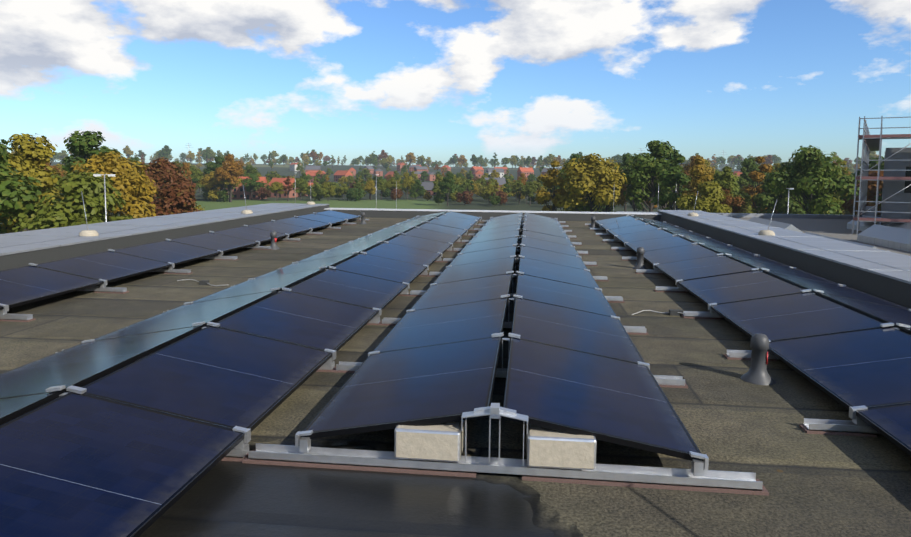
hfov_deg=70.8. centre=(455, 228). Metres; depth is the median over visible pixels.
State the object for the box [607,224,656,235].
panel
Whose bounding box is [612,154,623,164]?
tree
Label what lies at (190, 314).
panel
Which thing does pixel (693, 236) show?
panel
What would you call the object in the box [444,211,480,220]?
panel
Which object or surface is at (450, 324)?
panel
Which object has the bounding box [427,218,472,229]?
panel
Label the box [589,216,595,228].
vent
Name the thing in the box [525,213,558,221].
panel
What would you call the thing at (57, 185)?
tree
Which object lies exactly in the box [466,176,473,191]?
tree
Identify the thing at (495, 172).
tree
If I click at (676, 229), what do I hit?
panel
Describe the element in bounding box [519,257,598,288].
panel
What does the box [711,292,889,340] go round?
panel
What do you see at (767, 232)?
rod
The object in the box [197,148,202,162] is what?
tree
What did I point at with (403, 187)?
tree
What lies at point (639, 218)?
panel
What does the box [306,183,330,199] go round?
tree
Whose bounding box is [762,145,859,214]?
tree
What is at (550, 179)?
tree
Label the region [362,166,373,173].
house
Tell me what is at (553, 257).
panel
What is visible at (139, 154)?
tree
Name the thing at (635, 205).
tree
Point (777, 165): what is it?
tree
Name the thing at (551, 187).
tree
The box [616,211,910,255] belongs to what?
wing
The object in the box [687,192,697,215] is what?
rod
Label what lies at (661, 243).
panel
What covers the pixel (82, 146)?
tree
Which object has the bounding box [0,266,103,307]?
panel
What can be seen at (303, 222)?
panel
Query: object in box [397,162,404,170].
house
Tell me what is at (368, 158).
tree
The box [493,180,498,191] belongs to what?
tree
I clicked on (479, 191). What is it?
tree
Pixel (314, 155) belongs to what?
tree
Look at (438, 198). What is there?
tree
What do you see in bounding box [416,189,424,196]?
tree
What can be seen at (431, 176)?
house
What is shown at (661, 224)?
panel
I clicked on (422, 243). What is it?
panel
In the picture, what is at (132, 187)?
tree
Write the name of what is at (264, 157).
tree
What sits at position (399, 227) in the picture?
panel
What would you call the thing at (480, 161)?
tree
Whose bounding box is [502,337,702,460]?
panel
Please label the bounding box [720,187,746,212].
tree
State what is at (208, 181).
tree
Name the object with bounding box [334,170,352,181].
house
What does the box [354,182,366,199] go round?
tree
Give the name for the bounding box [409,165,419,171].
house
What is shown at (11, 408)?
panel
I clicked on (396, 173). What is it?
tree
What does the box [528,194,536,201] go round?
tree
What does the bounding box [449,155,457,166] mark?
tree
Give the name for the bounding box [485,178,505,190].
house
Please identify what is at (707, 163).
tree
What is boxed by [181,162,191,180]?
tree
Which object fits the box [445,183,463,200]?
tree
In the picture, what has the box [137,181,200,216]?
tree
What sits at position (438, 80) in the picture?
sky
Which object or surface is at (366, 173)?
tree
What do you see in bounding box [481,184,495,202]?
tree
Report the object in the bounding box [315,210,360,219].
panel
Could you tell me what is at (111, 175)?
lamp post
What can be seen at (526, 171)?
house
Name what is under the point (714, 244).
panel
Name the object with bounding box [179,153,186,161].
tree
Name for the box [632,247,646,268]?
vent
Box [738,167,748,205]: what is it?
tree
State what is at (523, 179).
tree
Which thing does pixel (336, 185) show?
tree
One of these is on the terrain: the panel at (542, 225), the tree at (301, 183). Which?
the tree at (301, 183)
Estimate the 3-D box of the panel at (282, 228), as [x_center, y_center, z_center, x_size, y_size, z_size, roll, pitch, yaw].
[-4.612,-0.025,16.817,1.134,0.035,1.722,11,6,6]
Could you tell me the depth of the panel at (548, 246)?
12.98 m
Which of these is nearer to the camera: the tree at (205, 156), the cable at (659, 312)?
the cable at (659, 312)
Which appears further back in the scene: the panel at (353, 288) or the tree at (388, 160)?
the tree at (388, 160)
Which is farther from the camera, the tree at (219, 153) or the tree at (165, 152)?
the tree at (219, 153)
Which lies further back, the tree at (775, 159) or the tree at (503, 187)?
the tree at (775, 159)
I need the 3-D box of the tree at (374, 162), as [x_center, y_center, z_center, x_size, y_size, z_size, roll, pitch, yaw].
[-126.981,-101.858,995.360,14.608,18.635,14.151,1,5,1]
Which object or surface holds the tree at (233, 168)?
on the terrain
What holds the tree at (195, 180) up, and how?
on the terrain
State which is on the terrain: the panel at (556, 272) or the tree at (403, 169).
the tree at (403, 169)
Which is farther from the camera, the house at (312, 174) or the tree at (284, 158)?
the tree at (284, 158)
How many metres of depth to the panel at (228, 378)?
4.55 m
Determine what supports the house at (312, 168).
on the terrain
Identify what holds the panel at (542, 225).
on the mounting
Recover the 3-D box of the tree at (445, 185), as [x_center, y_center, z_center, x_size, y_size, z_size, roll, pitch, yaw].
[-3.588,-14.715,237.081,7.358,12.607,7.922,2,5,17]
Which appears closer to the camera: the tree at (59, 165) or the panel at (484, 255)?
the panel at (484, 255)
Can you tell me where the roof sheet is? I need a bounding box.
[0,217,910,536]
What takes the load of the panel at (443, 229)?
on the mounting
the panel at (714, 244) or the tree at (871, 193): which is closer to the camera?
the panel at (714, 244)
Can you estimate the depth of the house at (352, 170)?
751.04 m
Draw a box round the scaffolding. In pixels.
[852,116,910,234]
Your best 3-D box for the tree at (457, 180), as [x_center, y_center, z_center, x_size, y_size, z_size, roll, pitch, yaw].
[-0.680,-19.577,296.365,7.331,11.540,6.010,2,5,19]
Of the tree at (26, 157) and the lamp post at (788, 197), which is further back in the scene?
the lamp post at (788, 197)
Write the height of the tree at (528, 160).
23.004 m
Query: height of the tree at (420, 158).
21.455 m
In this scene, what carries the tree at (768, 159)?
on the terrain
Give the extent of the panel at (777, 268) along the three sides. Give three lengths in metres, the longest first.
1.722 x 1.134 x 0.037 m
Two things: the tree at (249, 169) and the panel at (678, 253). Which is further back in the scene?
the tree at (249, 169)
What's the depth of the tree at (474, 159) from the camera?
1013.01 m
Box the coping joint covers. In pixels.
[0,204,910,270]
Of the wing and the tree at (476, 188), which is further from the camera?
the tree at (476, 188)
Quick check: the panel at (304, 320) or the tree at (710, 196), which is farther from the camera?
the tree at (710, 196)
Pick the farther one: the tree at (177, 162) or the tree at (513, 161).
the tree at (513, 161)
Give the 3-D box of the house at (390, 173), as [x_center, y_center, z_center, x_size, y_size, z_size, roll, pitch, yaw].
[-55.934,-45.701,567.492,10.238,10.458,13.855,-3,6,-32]
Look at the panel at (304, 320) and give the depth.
6.32 m
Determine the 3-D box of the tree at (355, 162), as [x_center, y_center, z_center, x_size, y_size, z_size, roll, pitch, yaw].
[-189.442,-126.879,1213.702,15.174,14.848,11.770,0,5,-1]
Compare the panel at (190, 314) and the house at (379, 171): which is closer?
the panel at (190, 314)
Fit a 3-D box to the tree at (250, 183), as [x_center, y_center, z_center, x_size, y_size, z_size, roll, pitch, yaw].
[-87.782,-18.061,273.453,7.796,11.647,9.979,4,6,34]
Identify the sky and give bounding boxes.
[0,0,910,168]
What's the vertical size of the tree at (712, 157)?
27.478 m
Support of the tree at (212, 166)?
on the terrain
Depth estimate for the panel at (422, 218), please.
20.34 m
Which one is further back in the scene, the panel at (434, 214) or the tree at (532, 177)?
the tree at (532, 177)
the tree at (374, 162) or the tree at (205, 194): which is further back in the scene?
the tree at (374, 162)
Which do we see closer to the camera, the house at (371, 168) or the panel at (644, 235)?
the panel at (644, 235)
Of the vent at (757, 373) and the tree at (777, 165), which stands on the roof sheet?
the vent at (757, 373)
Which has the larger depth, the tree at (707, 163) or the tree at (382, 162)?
the tree at (382, 162)
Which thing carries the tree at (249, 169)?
on the terrain
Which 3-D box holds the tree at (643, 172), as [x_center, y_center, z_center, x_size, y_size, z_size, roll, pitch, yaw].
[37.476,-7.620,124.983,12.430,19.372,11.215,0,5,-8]
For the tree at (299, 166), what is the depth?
721.02 m
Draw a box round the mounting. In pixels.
[0,209,910,495]
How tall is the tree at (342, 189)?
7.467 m
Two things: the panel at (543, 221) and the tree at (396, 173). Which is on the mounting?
the panel at (543, 221)
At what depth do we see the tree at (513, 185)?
280.15 m
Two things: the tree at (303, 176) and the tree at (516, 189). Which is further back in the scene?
the tree at (303, 176)
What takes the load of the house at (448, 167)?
on the terrain
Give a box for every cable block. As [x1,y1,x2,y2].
[199,280,208,284]
[669,309,682,315]
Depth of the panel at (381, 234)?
15.18 m
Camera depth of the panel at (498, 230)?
16.61 m
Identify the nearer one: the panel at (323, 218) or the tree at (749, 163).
the panel at (323, 218)
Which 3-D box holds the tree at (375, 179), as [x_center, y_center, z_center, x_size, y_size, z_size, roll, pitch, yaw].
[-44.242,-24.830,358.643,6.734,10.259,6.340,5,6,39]
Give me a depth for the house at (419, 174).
640.94 m
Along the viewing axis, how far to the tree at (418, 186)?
290.20 m
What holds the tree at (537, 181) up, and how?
on the terrain
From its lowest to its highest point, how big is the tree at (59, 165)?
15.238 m
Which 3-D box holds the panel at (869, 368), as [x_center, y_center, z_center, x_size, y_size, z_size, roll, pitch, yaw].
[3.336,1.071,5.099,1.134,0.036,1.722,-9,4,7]
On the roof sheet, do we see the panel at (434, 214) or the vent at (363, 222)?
the vent at (363, 222)
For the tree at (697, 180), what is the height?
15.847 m
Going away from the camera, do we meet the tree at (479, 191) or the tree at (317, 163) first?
the tree at (479, 191)
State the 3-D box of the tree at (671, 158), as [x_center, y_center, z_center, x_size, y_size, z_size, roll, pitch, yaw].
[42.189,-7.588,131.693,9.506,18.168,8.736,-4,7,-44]
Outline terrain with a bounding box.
[0,162,855,231]
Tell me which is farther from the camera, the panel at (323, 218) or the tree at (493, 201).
the tree at (493, 201)
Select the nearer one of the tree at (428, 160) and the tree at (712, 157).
the tree at (712, 157)
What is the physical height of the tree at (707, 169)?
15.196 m
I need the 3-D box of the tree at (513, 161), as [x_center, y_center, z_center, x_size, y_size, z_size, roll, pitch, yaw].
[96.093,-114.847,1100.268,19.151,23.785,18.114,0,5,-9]
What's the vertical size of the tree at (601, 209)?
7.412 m
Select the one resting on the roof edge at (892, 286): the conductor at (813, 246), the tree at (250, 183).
the conductor at (813, 246)
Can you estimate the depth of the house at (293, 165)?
884.65 m
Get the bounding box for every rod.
[79,191,98,235]
[241,186,252,213]
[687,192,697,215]
[758,200,776,235]
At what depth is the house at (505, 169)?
853.16 m
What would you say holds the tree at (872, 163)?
on the terrain
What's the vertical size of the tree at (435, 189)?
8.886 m
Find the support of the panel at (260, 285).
on the mounting
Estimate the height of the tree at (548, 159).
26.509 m
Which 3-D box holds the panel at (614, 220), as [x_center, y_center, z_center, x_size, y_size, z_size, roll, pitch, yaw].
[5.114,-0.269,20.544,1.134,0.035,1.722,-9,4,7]
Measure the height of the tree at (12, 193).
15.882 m
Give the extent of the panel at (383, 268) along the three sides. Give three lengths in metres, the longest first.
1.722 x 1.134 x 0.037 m
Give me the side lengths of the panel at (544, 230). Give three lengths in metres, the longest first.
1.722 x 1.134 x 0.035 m
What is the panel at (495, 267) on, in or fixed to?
on the mounting
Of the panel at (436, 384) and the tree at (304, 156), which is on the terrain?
the tree at (304, 156)
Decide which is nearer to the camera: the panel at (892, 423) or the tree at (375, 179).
the panel at (892, 423)
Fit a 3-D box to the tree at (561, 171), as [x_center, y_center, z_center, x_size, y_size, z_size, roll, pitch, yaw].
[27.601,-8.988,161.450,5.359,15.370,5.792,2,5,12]
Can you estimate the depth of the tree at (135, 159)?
267.81 m
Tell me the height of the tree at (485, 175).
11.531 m
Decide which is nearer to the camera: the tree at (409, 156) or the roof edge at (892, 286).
the roof edge at (892, 286)
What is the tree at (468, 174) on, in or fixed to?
on the terrain
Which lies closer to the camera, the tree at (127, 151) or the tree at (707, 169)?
the tree at (707, 169)
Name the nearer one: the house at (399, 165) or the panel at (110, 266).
the panel at (110, 266)
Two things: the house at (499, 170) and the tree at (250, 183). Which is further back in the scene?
the house at (499, 170)
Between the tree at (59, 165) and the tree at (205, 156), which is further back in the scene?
the tree at (205, 156)
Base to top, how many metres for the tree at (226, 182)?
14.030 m
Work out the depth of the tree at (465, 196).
243.69 m
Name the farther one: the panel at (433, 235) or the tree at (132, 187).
the tree at (132, 187)
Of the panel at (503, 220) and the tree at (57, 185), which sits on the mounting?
the panel at (503, 220)
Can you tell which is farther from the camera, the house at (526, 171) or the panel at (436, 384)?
the house at (526, 171)
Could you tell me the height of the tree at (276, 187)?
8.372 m
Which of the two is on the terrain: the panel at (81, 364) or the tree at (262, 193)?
the tree at (262, 193)
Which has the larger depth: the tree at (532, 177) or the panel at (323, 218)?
the tree at (532, 177)
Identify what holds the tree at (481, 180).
on the terrain
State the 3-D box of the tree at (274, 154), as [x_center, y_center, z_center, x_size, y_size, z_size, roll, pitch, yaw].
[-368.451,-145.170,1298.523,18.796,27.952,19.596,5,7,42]
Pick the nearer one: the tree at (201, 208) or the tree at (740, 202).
the tree at (201, 208)
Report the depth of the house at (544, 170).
624.44 m
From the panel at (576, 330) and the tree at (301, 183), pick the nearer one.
the panel at (576, 330)
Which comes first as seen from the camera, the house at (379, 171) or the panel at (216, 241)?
the panel at (216, 241)
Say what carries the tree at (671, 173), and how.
on the terrain
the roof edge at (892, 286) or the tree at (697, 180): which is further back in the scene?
the tree at (697, 180)
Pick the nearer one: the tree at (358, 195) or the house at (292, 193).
the tree at (358, 195)
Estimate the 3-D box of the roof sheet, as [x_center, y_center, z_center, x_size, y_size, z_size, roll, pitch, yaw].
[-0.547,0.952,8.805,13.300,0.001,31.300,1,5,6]
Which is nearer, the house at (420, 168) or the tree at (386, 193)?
the tree at (386, 193)
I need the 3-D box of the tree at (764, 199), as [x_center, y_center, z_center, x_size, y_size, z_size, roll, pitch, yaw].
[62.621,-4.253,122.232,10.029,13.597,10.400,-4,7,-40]
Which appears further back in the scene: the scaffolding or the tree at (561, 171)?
the tree at (561, 171)
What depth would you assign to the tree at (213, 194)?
256.84 m
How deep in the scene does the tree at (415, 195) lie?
288.78 m
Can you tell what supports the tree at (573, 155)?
on the terrain
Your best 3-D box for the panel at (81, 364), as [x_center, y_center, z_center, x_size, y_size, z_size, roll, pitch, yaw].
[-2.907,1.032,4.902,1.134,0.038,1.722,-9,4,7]
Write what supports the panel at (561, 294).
on the mounting
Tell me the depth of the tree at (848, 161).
1214.86 m
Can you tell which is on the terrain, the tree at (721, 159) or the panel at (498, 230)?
the tree at (721, 159)
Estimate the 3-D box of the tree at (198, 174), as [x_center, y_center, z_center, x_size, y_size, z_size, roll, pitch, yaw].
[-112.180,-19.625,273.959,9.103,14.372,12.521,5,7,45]
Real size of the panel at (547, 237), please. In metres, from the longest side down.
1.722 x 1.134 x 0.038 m
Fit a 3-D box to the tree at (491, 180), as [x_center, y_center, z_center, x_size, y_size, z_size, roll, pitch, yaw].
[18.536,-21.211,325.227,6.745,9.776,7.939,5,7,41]
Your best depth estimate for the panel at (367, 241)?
13.44 m
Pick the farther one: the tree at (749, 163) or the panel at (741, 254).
the tree at (749, 163)
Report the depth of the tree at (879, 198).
95.80 m
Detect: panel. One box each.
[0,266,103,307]
[0,326,201,398]
[0,391,59,424]
[0,392,244,536]
[36,251,171,282]
[81,326,331,431]
[95,290,276,340]
[113,240,220,264]
[171,232,257,252]
[193,268,324,302]
[214,226,287,242]
[216,290,378,351]
[247,221,310,235]
[256,253,356,277]
[275,217,330,228]
[289,269,407,309]
[298,213,346,223]
[298,242,380,261]
[301,336,500,438]
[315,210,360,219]
[329,234,397,249]
[331,253,426,283]
[353,227,412,240]
[366,242,440,265]
[372,222,423,233]
[372,297,507,351]
[388,218,432,227]
[388,234,451,252]
[400,215,440,222]
[404,228,459,243]
[411,211,447,218]
[411,273,511,309]
[418,223,466,235]
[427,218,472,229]
[434,257,514,283]
[438,214,476,224]
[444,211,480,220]
[448,245,516,265]
[460,236,517,252]
[469,229,519,242]
[475,224,520,235]
[480,220,520,229]
[485,216,521,224]
[488,213,522,220]
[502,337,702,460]
[511,297,644,363]
[515,273,616,315]
[519,245,586,269]
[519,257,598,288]
[521,236,578,255]
[522,230,572,245]
[523,224,567,237]
[524,216,560,225]
[524,219,563,230]
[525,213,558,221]
[595,216,635,224]
[600,219,644,229]
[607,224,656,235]
[615,229,672,242]
[625,236,691,252]
[631,216,674,225]
[640,219,688,230]
[644,244,717,264]
[651,224,705,236]
[655,255,753,280]
[664,229,726,244]
[678,270,804,304]
[680,236,754,254]
[700,244,789,266]
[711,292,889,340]
[727,255,837,283]
[763,270,908,308]
[768,327,910,409]
[816,292,910,328]
[855,403,910,455]
[900,326,910,334]
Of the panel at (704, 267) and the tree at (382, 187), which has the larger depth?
the tree at (382, 187)
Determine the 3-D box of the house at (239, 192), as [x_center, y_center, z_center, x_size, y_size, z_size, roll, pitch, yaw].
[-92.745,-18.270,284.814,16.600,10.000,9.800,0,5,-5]
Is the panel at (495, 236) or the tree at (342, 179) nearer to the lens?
the panel at (495, 236)
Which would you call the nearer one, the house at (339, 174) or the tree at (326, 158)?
the house at (339, 174)
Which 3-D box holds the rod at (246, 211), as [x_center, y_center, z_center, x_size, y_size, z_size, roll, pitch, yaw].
[-6.273,-0.894,19.256,0.340,0.851,0.331,1,5,6]
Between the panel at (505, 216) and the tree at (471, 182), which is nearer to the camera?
the panel at (505, 216)
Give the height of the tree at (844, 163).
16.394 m
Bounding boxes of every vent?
[270,231,279,249]
[360,212,366,224]
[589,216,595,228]
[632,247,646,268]
[741,333,775,384]
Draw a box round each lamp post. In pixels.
[93,174,114,221]
[786,188,793,213]
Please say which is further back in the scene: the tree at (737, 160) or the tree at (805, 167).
the tree at (737, 160)
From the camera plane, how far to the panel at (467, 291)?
7.92 m
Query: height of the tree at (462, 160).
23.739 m
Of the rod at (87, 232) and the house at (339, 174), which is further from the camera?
the house at (339, 174)
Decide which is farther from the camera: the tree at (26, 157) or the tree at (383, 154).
the tree at (383, 154)
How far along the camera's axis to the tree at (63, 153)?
1153.98 m
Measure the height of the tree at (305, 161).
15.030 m
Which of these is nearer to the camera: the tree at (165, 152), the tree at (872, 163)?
the tree at (872, 163)
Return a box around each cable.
[177,279,228,285]
[632,310,709,314]
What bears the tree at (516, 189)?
on the terrain
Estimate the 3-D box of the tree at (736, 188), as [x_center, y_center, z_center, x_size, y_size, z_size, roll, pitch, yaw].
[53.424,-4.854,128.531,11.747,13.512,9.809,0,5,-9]
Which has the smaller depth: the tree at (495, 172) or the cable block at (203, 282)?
the cable block at (203, 282)
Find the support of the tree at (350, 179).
on the terrain
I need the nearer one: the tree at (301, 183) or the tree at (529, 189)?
the tree at (529, 189)
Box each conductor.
[676,211,910,271]
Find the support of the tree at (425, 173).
on the terrain
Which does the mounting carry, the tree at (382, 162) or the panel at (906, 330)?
the panel at (906, 330)
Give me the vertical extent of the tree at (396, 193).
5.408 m
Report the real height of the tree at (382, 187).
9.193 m
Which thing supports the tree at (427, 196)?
on the terrain
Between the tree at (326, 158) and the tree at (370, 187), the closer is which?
the tree at (370, 187)
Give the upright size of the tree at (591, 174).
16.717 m
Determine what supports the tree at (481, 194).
on the terrain
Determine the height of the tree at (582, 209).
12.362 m
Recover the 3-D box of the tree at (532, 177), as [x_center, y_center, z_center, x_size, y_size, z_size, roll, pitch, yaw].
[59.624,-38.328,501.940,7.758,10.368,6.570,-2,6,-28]
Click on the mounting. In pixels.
(552, 455)
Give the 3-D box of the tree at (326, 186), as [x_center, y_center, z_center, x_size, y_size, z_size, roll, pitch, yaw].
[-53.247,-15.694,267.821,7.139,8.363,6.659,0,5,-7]
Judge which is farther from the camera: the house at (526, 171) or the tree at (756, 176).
the house at (526, 171)
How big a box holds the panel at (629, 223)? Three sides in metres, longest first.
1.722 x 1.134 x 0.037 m
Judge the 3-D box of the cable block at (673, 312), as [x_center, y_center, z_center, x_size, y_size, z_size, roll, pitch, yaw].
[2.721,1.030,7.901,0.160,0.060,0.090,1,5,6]
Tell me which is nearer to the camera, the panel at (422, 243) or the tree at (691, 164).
the panel at (422, 243)
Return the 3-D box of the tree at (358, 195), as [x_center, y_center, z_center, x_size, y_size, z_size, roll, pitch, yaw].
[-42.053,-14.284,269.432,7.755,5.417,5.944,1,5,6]
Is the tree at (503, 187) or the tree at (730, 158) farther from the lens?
the tree at (730, 158)
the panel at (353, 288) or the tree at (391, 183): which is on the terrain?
the tree at (391, 183)
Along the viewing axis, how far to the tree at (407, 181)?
287.18 m
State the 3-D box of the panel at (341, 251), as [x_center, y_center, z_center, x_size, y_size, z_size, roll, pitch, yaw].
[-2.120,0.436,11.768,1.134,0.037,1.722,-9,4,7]
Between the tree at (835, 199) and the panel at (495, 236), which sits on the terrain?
the tree at (835, 199)
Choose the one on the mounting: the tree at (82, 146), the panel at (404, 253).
the panel at (404, 253)
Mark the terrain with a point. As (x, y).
(476, 203)
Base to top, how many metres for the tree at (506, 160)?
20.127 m
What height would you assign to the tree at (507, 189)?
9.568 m
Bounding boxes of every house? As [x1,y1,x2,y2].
[227,177,267,198]
[268,178,298,197]
[289,162,300,170]
[305,166,320,171]
[305,171,322,182]
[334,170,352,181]
[347,167,355,175]
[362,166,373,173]
[373,168,382,176]
[384,171,394,179]
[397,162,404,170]
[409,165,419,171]
[409,171,422,179]
[414,166,427,171]
[417,182,435,195]
[425,172,435,180]
[441,165,450,171]
[470,166,483,173]
[473,171,482,177]
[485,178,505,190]
[486,168,503,177]
[494,167,506,173]
[517,167,533,180]
[541,168,556,174]
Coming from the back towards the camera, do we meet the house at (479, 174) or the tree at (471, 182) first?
the house at (479, 174)
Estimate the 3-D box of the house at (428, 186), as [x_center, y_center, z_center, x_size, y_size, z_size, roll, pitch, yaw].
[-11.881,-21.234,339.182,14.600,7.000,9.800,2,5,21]
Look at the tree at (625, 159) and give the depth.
167.39 m
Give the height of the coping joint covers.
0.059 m
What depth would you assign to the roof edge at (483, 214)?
23.98 m
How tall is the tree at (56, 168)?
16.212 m
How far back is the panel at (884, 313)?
6.89 m
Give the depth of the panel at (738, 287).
8.40 m
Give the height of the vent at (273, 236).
0.400 m
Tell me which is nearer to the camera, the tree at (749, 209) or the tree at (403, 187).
the tree at (749, 209)
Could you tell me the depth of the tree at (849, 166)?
878.24 m
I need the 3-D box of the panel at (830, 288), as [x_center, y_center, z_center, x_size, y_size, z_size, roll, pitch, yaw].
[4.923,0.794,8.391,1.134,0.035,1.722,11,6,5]
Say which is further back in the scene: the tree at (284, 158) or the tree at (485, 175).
the tree at (284, 158)
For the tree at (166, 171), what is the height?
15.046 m
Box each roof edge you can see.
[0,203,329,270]
[324,208,661,220]
[658,210,910,308]
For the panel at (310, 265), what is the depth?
9.99 m
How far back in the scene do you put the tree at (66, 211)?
55.22 m
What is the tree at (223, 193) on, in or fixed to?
on the terrain
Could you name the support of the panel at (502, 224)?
on the mounting
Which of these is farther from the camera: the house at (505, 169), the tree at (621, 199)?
the house at (505, 169)
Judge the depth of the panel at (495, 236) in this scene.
14.85 m
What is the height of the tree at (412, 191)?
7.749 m
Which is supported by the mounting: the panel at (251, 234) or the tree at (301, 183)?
the panel at (251, 234)
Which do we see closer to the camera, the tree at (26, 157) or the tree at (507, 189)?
the tree at (26, 157)
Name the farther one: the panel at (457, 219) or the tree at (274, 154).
the tree at (274, 154)
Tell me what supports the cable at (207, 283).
on the roof sheet
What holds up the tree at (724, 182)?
on the terrain
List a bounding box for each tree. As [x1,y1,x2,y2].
[0,133,63,232]
[0,139,46,233]
[7,170,132,232]
[14,170,70,230]
[37,160,65,177]
[48,163,62,170]
[57,151,157,220]
[58,150,68,158]
[61,130,140,211]
[123,145,133,157]
[127,157,146,165]
[137,150,145,161]
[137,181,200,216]
[138,157,193,204]
[157,145,171,158]
[173,161,183,177]
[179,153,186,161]
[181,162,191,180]
[186,151,194,162]
[188,166,204,198]
[190,170,199,188]
[194,205,204,210]
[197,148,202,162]
[198,171,222,199]
[201,185,218,199]
[202,150,209,165]
[203,156,224,173]
[205,147,215,159]
[207,190,221,200]
[213,154,244,201]
[216,150,224,157]
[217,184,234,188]
[217,189,233,201]
[221,169,241,201]
[241,165,260,176]
[241,174,262,199]
[257,187,270,199]
[260,154,267,160]
[266,171,275,179]
[268,151,278,158]
[269,181,284,200]
[280,154,287,162]
[282,176,292,200]
[291,178,308,200]
[296,163,302,176]
[299,173,308,180]
[301,153,308,160]
[302,158,309,164]
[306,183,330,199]
[308,151,318,164]
[314,159,321,165]
[320,182,336,199]
[322,155,330,161]
[329,182,340,196]
[337,183,347,199]
[338,176,347,183]
[345,188,356,200]
[346,175,353,185]
[346,189,364,200]
[352,158,358,165]
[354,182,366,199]
[361,169,370,180]
[363,180,376,199]
[366,154,371,163]
[369,158,377,166]
[372,176,379,193]
[377,179,386,199]
[378,150,387,159]
[378,158,385,164]
[380,189,390,196]
[385,157,392,163]
[385,178,400,199]
[390,189,403,199]
[393,171,400,179]
[399,179,408,196]
[400,165,406,173]
[402,172,414,198]
[405,152,416,164]
[409,179,423,198]
[409,183,415,195]
[410,171,417,179]
[410,189,418,197]
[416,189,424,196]
[418,156,425,164]
[420,171,428,181]
[423,191,431,200]
[424,157,431,166]
[432,181,441,193]
[434,174,442,182]
[434,190,444,202]
[437,172,455,205]
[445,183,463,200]
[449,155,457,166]
[449,191,457,201]
[453,174,461,184]
[455,191,473,204]
[457,155,467,166]
[460,179,471,190]
[466,170,473,178]
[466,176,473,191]
[469,180,478,193]
[470,155,478,165]
[473,178,485,196]
[473,181,485,195]
[478,158,482,166]
[479,185,494,200]
[480,173,488,178]
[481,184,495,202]
[486,178,497,188]
[488,193,500,206]
[489,169,499,177]
[490,191,507,204]
[491,153,497,165]
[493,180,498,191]
[499,183,515,197]
[501,157,509,164]
[502,180,511,201]
[509,155,516,168]
[509,180,519,200]
[513,173,527,184]
[514,177,522,203]
[521,182,528,203]
[522,181,537,205]
[524,156,532,167]
[528,174,535,181]
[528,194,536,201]
[533,160,568,210]
[533,177,541,202]
[543,175,560,193]
[544,154,553,167]
[555,153,627,211]
[555,163,570,210]
[561,187,603,211]
[563,153,580,167]
[594,203,616,211]
[596,169,627,211]
[612,153,634,211]
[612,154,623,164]
[619,140,676,211]
[627,192,647,211]
[647,148,683,209]
[650,155,690,209]
[676,180,731,212]
[680,155,714,174]
[682,156,713,200]
[682,165,715,190]
[698,171,751,212]
[702,159,710,166]
[710,154,716,165]
[714,166,740,209]
[717,156,725,165]
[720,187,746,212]
[727,155,735,166]
[733,156,741,165]
[738,157,766,191]
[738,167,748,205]
[740,156,773,212]
[740,197,756,212]
[752,171,806,213]
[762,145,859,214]
[763,155,772,164]
[769,163,784,172]
[772,154,781,163]
[796,195,840,214]
[825,160,848,214]
[839,171,883,214]
[844,158,852,164]
[844,163,853,171]
[848,156,884,192]
[869,151,875,158]
[872,191,881,207]
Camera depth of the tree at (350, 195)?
268.70 m
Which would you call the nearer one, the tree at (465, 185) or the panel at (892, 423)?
the panel at (892, 423)
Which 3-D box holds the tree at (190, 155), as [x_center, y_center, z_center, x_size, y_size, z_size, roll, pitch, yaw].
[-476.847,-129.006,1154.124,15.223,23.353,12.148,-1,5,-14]
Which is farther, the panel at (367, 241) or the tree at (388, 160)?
the tree at (388, 160)
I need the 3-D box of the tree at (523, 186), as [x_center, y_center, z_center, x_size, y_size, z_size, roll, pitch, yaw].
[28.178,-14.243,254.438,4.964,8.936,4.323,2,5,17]
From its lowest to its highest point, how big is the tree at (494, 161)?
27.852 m
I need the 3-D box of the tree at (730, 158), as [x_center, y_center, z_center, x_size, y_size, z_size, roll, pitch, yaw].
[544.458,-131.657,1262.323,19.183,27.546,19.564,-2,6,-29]
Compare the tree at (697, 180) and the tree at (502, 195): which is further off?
the tree at (502, 195)
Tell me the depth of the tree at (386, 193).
293.35 m
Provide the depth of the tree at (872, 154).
896.27 m
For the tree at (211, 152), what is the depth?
1056.94 m
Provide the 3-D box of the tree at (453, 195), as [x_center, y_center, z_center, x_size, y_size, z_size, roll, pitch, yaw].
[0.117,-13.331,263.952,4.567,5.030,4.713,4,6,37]
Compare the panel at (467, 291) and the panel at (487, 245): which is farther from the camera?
the panel at (487, 245)
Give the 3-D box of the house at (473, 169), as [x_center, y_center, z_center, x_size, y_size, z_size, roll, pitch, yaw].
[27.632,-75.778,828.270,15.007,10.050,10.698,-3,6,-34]
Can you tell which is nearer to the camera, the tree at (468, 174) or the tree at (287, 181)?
the tree at (287, 181)
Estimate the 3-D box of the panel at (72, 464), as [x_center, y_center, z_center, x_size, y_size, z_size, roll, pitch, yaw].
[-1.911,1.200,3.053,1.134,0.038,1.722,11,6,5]
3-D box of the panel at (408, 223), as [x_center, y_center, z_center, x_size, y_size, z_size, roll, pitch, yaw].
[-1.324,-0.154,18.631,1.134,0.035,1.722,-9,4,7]
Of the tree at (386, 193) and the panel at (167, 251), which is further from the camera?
the tree at (386, 193)
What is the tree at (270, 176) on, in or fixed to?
on the terrain

